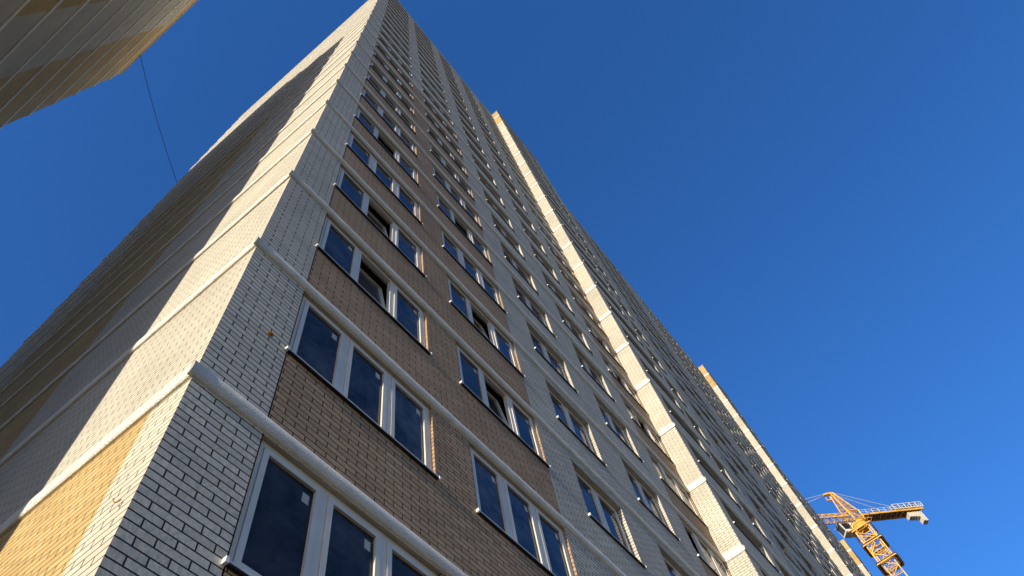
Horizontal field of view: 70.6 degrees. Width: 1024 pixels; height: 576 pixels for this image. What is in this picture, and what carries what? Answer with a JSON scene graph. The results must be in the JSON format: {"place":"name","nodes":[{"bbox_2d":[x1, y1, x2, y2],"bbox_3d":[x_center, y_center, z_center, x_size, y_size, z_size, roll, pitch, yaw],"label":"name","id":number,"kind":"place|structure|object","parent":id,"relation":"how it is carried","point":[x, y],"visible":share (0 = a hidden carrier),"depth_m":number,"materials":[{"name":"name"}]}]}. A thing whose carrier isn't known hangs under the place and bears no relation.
{"place":"outdoors","nodes":[
{"label":"outdoors","id":0,"kind":"place"},
{"bbox_2d":[0,0,1023,575],"label":"sky","id":1,"kind":"structure","parent":0,"point":[820,203],"materials":[{"name":"blue"}]},
{"label":"ground","id":2,"kind":"structure","parent":0,"visible":0},
{"bbox_2d":[0,0,197,128],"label":"neighbouring building","id":3,"kind":"structure","parent":2,"relation":"on","point":[52,52],"depth_m":32.92,"materials":[{"name":"beige brick"}]},
{"bbox_2d":[140,56,176,181],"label":"overhead cable","id":4,"kind":"object","parent":3,"relation":"attached to","point":[157,122],"visible":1,"depth_m":48.49,"materials":[{"name":"black paint"}]},
{"bbox_2d":[0,0,871,575],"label":"apartment building","id":5,"kind":"structure","parent":2,"relation":"on","point":[354,294],"depth_m":11.54,"materials":[{"name":"beige brick"}]},
{"bbox_2d":[221,440,437,575],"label":"window","id":6,"kind":"structure","parent":5,"relation":"in","point":[289,524],"depth_m":5.85,"materials":[{"name":"glass"}]},
{"bbox_2d":[284,296,441,481],"bbox_3d":[-1.681,1.129,8.370,0.161,1.445,2.347,-38,-65,10],"label":"window","id":7,"kind":"structure","parent":5,"relation":"in","point":[317,343],"depth_m":8.36,"materials":[{"name":"glass"}]},
{"bbox_2d":[314,217,432,356],"bbox_3d":[-2.124,-0.001,10.895,0.338,1.445,2.347,-38,-65,10],"label":"window","id":8,"kind":"structure","parent":5,"relation":"in","point":[334,244],"depth_m":10.98,"materials":[{"name":"glass"}]},
{"bbox_2d":[333,167,426,278],"bbox_3d":[-2.499,-1.186,13.404,0.338,1.445,2.347,-38,-65,10],"label":"window","id":9,"kind":"structure","parent":5,"relation":"in","point":[345,184],"depth_m":13.54,"materials":[{"name":"glass"}]},
{"bbox_2d":[345,133,423,225],"bbox_3d":[-2.806,-2.424,15.898,0.161,1.445,2.347,-38,-65,10],"label":"window","id":10,"kind":"structure","parent":5,"relation":"in","point":[353,144],"depth_m":16.00,"materials":[{"name":"glass"}]},
{"bbox_2d":[353,108,420,186],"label":"window","id":11,"kind":"structure","parent":5,"relation":"in","point":[359,115],"depth_m":18.56,"materials":[{"name":"glass"}]},
{"bbox_2d":[360,88,418,157],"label":"window","id":12,"kind":"structure","parent":5,"relation":"in","point":[364,94],"depth_m":21.05,"materials":[{"name":"glass"}]},
{"bbox_2d":[365,74,416,134],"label":"window","id":13,"kind":"structure","parent":5,"relation":"in","point":[369,78],"depth_m":23.59,"materials":[{"name":"glass"}]},
{"bbox_2d":[369,62,415,116],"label":"window","id":14,"kind":"structure","parent":5,"relation":"in","point":[372,65],"depth_m":26.09,"materials":[{"name":"glass"}]},
{"bbox_2d":[372,52,414,101],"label":"window","id":15,"kind":"structure","parent":5,"relation":"in","point":[378,58],"depth_m":28.59,"materials":[{"name":"plastic"}]},
{"bbox_2d":[375,43,413,88],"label":"window","id":16,"kind":"structure","parent":5,"relation":"in","point":[376,44],"depth_m":31.12,"materials":[{"name":"glass"}]},
{"bbox_2d":[377,36,412,78],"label":"window","id":17,"kind":"structure","parent":5,"relation":"in","point":[378,37],"depth_m":33.60,"materials":[{"name":"glass"}]},
{"bbox_2d":[379,30,411,68],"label":"window","id":18,"kind":"structure","parent":5,"relation":"in","point":[383,34],"depth_m":35.89,"materials":[{"name":"glass"}]},
{"bbox_2d":[381,24,411,60],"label":"window","id":19,"kind":"structure","parent":5,"relation":"in","point":[381,24],"depth_m":38.22,"materials":[{"name":"glass"}]},
{"bbox_2d":[383,20,410,53],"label":"window","id":20,"kind":"structure","parent":5,"relation":"in","point":[383,20],"depth_m":40.71,"materials":[{"name":"plastic"}]},
{"bbox_2d":[384,15,410,47],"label":"window","id":21,"kind":"structure","parent":5,"relation":"in","point":[384,15],"depth_m":43.12,"materials":[{"name":"glass"}]},
{"bbox_2d":[419,63,445,94],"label":"window","id":22,"kind":"structure","parent":5,"relation":"in","point":[419,63],"depth_m":41.88,"materials":[{"name":"glass"}]},
{"bbox_2d":[420,70,447,103],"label":"window","id":23,"kind":"structure","parent":5,"relation":"in","point":[420,70],"depth_m":39.44,"materials":[{"name":"glass"}]},
{"bbox_2d":[421,78,450,114],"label":"window","id":24,"kind":"structure","parent":5,"relation":"in","point":[422,80],"depth_m":37.01,"materials":[{"name":"plastic"}]},
{"bbox_2d":[422,87,454,127],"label":"window","id":25,"kind":"structure","parent":5,"relation":"in","point":[425,92],"depth_m":34.79,"materials":[{"name":"glass"}]},
{"bbox_2d":[424,99,458,141],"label":"window","id":26,"kind":"structure","parent":5,"relation":"in","point":[425,101],"depth_m":32.26,"materials":[{"name":"plastic"}]},
{"bbox_2d":[426,112,463,157],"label":"window","id":27,"kind":"structure","parent":5,"relation":"in","point":[429,117],"depth_m":29.83,"materials":[{"name":"glass"}]},
{"bbox_2d":[428,127,468,177],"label":"window","id":28,"kind":"structure","parent":5,"relation":"in","point":[430,131],"depth_m":27.35,"materials":[{"name":"glass"}]},
{"bbox_2d":[430,144,475,200],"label":"window","id":29,"kind":"structure","parent":5,"relation":"in","point":[434,152],"depth_m":24.83,"materials":[{"name":"glass"}]},
{"bbox_2d":[433,167,483,229],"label":"window","id":30,"kind":"structure","parent":5,"relation":"in","point":[436,174],"depth_m":22.31,"materials":[{"name":"glass"}]},
{"bbox_2d":[436,194,493,266],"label":"window","id":31,"kind":"structure","parent":5,"relation":"in","point":[441,205],"depth_m":19.83,"materials":[{"name":"glass"}]},
{"bbox_2d":[441,230,507,314],"bbox_3d":[-0.962,-0.419,17.136,0.161,1.415,2.294,-38,-65,10],"label":"window","id":32,"kind":"structure","parent":5,"relation":"in","point":[448,245],"depth_m":17.25,"materials":[{"name":"glass"}]},
{"bbox_2d":[468,144,491,171],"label":"window","id":33,"kind":"structure","parent":5,"relation":"in","point":[468,144],"depth_m":35.09,"materials":[{"name":"glass"}]},
{"bbox_2d":[473,159,498,188],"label":"window","id":34,"kind":"structure","parent":5,"relation":"in","point":[473,159],"depth_m":32.66,"materials":[{"name":"glass"}]},
{"bbox_2d":[447,277,525,377],"bbox_3d":[-0.654,0.817,14.642,0.334,1.415,2.294,-38,-65,10],"label":"window","id":35,"kind":"structure","parent":5,"relation":"in","point":[460,302],"depth_m":14.78,"materials":[{"name":"plastic"}]},
{"bbox_2d":[479,176,506,208],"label":"window","id":36,"kind":"structure","parent":5,"relation":"in","point":[484,183],"depth_m":30.25,"materials":[{"name":"glass"}]},
{"bbox_2d":[485,196,514,231],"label":"window","id":37,"kind":"structure","parent":5,"relation":"in","point":[487,199],"depth_m":28.51,"materials":[{"name":"plastic"}]},
{"bbox_2d":[456,345,550,468],"bbox_3d":[-0.279,2.002,12.132,0.334,1.415,2.294,-38,-65,10],"label":"window","id":38,"kind":"structure","parent":5,"relation":"in","point":[472,377],"depth_m":12.24,"materials":[{"name":"plastic"}]},
{"bbox_2d":[493,220,526,260],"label":"window","id":39,"kind":"structure","parent":5,"relation":"in","point":[496,225],"depth_m":26.02,"materials":[{"name":"glass"}]},
{"bbox_2d":[506,188,528,214],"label":"window","id":40,"kind":"structure","parent":5,"relation":"in","point":[506,188],"depth_m":36.27,"materials":[{"name":"glass"}]},
{"bbox_2d":[502,248,539,295],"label":"window","id":41,"kind":"structure","parent":5,"relation":"in","point":[510,260],"depth_m":23.50,"materials":[{"name":"glass"}]},
{"bbox_2d":[469,446,573,575],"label":"window","id":42,"kind":"structure","parent":5,"relation":"in","point":[503,506],"depth_m":9.64,"materials":[{"name":"glass"}]},
{"bbox_2d":[514,206,537,234],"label":"window","id":43,"kind":"structure","parent":5,"relation":"in","point":[514,206],"depth_m":33.81,"materials":[{"name":"glass"}]},
{"bbox_2d":[514,284,556,338],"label":"window","id":44,"kind":"structure","parent":5,"relation":"in","point":[521,296],"depth_m":20.98,"materials":[{"name":"glass"}]},
{"bbox_2d":[522,191,548,223],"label":"window","id":45,"kind":"structure","parent":5,"relation":"in","point":[522,191],"depth_m":43.23,"materials":[{"name":"glass"}]},
{"bbox_2d":[523,227,548,257],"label":"window","id":46,"kind":"structure","parent":5,"relation":"in","point":[530,236],"depth_m":31.44,"materials":[{"name":"plastic"}]},
{"bbox_2d":[529,206,557,240],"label":"window","id":47,"kind":"structure","parent":5,"relation":"in","point":[529,206],"depth_m":40.79,"materials":[{"name":"plastic"}]},
{"bbox_2d":[532,249,560,284],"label":"window","id":48,"kind":"structure","parent":5,"relation":"in","point":[535,254],"depth_m":29.03,"materials":[{"name":"plastic"}]},
{"bbox_2d":[537,222,567,260],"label":"window","id":49,"kind":"structure","parent":5,"relation":"in","point":[540,227],"depth_m":38.58,"materials":[{"name":"glass"}]},
{"bbox_2d":[529,330,578,393],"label":"window","id":50,"kind":"structure","parent":5,"relation":"in","point":[539,347],"depth_m":18.43,"materials":[{"name":"plastic"}]},
{"bbox_2d":[544,277,575,316],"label":"window","id":51,"kind":"structure","parent":5,"relation":"in","point":[549,285],"depth_m":27.19,"materials":[{"name":"glass"}]},
{"bbox_2d":[546,241,578,281],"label":"window","id":52,"kind":"structure","parent":5,"relation":"in","point":[550,247],"depth_m":36.05,"materials":[{"name":"glass"}]},
{"bbox_2d":[557,264,592,307],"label":"window","id":53,"kind":"structure","parent":5,"relation":"in","point":[560,268],"depth_m":33.57,"materials":[{"name":"plastic"}]},
{"bbox_2d":[559,312,593,354],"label":"window","id":54,"kind":"structure","parent":5,"relation":"in","point":[564,320],"depth_m":24.75,"materials":[{"name":"plastic"}]},
{"bbox_2d":[548,389,606,466],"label":"window","id":55,"kind":"structure","parent":5,"relation":"in","point":[563,414],"depth_m":15.86,"materials":[{"name":"plastic"}]},
{"bbox_2d":[569,289,607,337],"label":"window","id":56,"kind":"structure","parent":5,"relation":"in","point":[576,299],"depth_m":31.09,"materials":[{"name":"glass"}]},
{"bbox_2d":[576,352,615,402],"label":"window","id":57,"kind":"structure","parent":5,"relation":"in","point":[585,366],"depth_m":22.23,"materials":[{"name":"plastic"}]},
{"bbox_2d":[583,260,613,296],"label":"window","id":58,"kind":"structure","parent":5,"relation":"in","point":[583,260],"depth_m":39.17,"materials":[{"name":"plastic"}]},
{"bbox_2d":[583,318,625,371],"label":"window","id":59,"kind":"structure","parent":5,"relation":"in","point":[591,330],"depth_m":28.61,"materials":[{"name":"plastic"}]},
{"bbox_2d":[575,471,646,569],"bbox_3d":[1.666,4.111,13.128,0.221,1.535,1.754,-38,-65,10],"label":"window","id":60,"kind":"structure","parent":5,"relation":"in","point":[598,508],"depth_m":13.30,"materials":[{"name":"glass"}]},
{"bbox_2d":[596,282,627,319],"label":"window","id":61,"kind":"structure","parent":5,"relation":"in","point":[596,282],"depth_m":36.63,"materials":[{"name":"glass"}]},
{"bbox_2d":[597,402,643,462],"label":"window","id":62,"kind":"structure","parent":5,"relation":"in","point":[610,422],"depth_m":19.67,"materials":[{"name":"glass"}]},
{"bbox_2d":[601,355,647,413],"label":"window","id":63,"kind":"structure","parent":5,"relation":"in","point":[610,368],"depth_m":26.10,"materials":[{"name":"plastic"}]},
{"bbox_2d":[610,307,644,346],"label":"window","id":64,"kind":"structure","parent":5,"relation":"in","point":[610,307],"depth_m":34.14,"materials":[{"name":"plastic"}]},
{"bbox_2d":[627,336,662,377],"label":"window","id":65,"kind":"structure","parent":5,"relation":"in","point":[627,336],"depth_m":31.62,"materials":[{"name":"plastic"}]},
{"bbox_2d":[622,398,674,463],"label":"window","id":66,"kind":"structure","parent":5,"relation":"in","point":[650,433],"depth_m":23.57,"materials":[{"name":"plastic"}]},
{"bbox_2d":[625,468,680,541],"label":"window","id":67,"kind":"structure","parent":5,"relation":"in","point":[643,495],"depth_m":17.11,"materials":[{"name":"glass"}]},
{"bbox_2d":[646,370,684,414],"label":"window","id":68,"kind":"structure","parent":5,"relation":"in","point":[646,370],"depth_m":29.11,"materials":[{"name":"plastic"}]},
{"bbox_2d":[662,556,682,575],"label":"window","id":69,"kind":"structure","parent":5,"relation":"in","point":[672,570],"depth_m":14.83,"materials":[{"name":"plastic"}]},
{"bbox_2d":[648,452,706,526],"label":"window","id":70,"kind":"structure","parent":5,"relation":"in","point":[664,475],"depth_m":20.98,"materials":[{"name":"plastic"}]},
{"bbox_2d":[670,411,710,457],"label":"window","id":71,"kind":"structure","parent":5,"relation":"in","point":[670,411],"depth_m":26.60,"materials":[{"name":"plastic"}]},
{"bbox_2d":[680,519,728,575],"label":"window","id":72,"kind":"structure","parent":5,"relation":"in","point":[707,556],"depth_m":18.60,"materials":[{"name":"glass"}]},
{"bbox_2d":[698,460,742,509],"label":"window","id":73,"kind":"structure","parent":5,"relation":"in","point":[698,460],"depth_m":24.10,"materials":[{"name":"plastic"}]},
{"bbox_2d":[732,520,780,573],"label":"window","id":74,"kind":"structure","parent":5,"relation":"in","point":[732,520],"depth_m":21.60,"materials":[{"name":"plastic"}]},
{"bbox_2d":[752,523,772,544],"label":"window","id":75,"kind":"structure","parent":5,"relation":"in","point":[752,523],"depth_m":25.03,"materials":[{"name":"plastic"}]},
{"bbox_2d":[807,492,928,575],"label":"tower crane","id":76,"kind":"object","parent":2,"relation":"on","point":[850,528],"visible":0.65,"depth_m":147.51,"materials":[{"name":"yellow paint"}]}
]}

